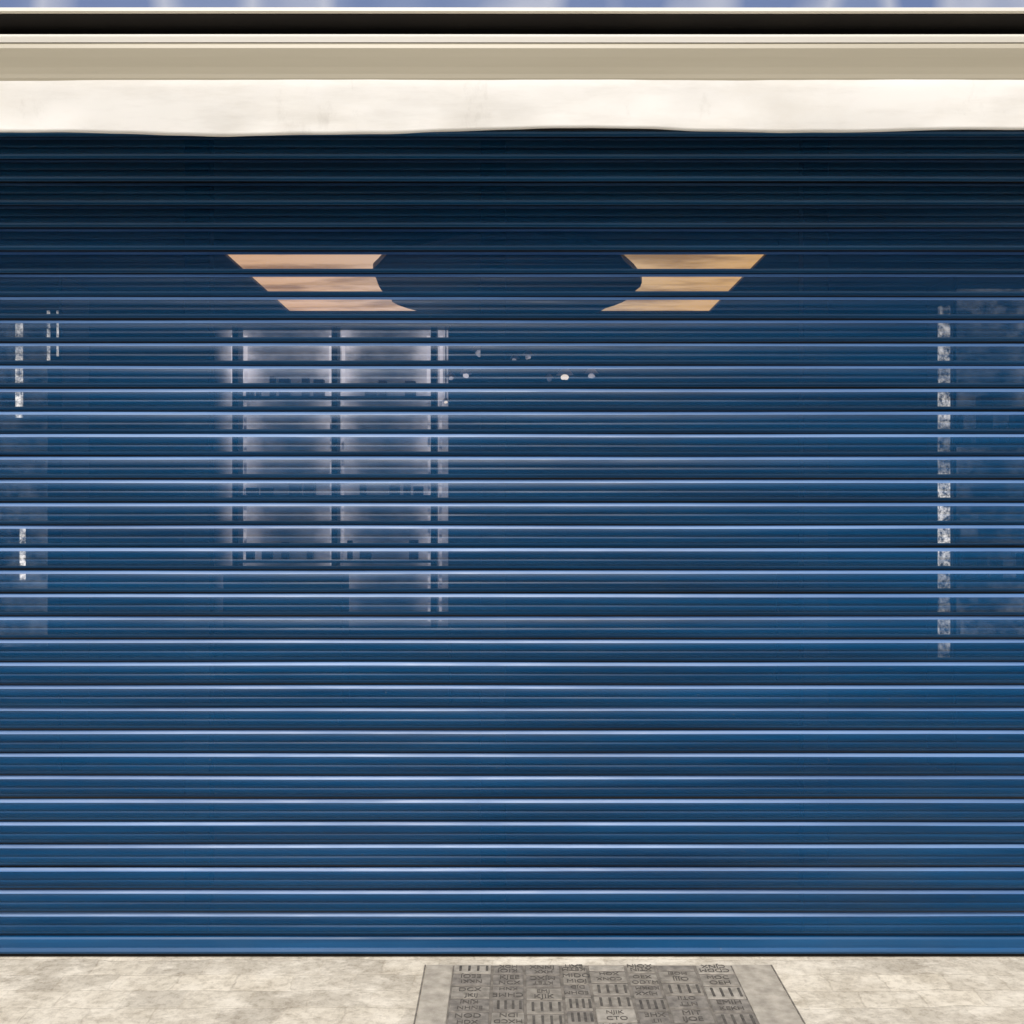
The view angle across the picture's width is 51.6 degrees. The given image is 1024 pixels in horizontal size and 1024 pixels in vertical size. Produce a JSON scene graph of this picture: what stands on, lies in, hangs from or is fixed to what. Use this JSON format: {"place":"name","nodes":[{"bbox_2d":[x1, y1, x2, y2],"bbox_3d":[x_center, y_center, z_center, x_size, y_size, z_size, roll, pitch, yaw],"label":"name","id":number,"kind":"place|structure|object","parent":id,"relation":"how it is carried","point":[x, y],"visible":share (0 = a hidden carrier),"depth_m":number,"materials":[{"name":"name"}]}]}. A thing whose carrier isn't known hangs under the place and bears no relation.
{"place":"outdoors","nodes":[
{"label":"outdoors","id":0,"kind":"place"},
{"bbox_2d":[0,956,1023,1023],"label":"pavement","id":1,"kind":"structure","parent":0,"point":[386,989],"depth_m":3.37,"materials":[{"name":"beige concrete"}]},
{"bbox_2d":[0,131,1023,955],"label":"roller shutter","id":2,"kind":"object","parent":1,"relation":"on","point":[532,543],"visible":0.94,"depth_m":3.59,"materials":[{"name":"paint"}]},
{"bbox_2d":[413,964,805,1023],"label":"utility cover","id":3,"kind":"object","parent":1,"relation":"in","point":[604,994],"visible":1,"depth_m":3.30,"materials":[{"name":"metal"}]},
{"bbox_3d":[3.710,-0.020,3.780,1.780,3.060,0.440,0,0,0],"label":"pier","id":4,"kind":"object","parent":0,"visible":0},
{"bbox_3d":[0.000,-3.771,3.800,9.200,4.438,0.400,0,0,0],"label":"upper wall","id":5,"kind":"object","parent":4,"relation":"on","visible":0},
{"bbox_2d":[0,7,1023,136],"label":"awning","id":6,"kind":"object","parent":5,"relation":"attached to","point":[221,71],"visible":1,"depth_m":3.25,"materials":[{"name":"paint"}]},
{"bbox_2d":[0,0,1023,7],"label":"shop sign","id":7,"kind":"object","parent":5,"relation":"attached to","point":[576,3],"depth_m":3.55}
]}

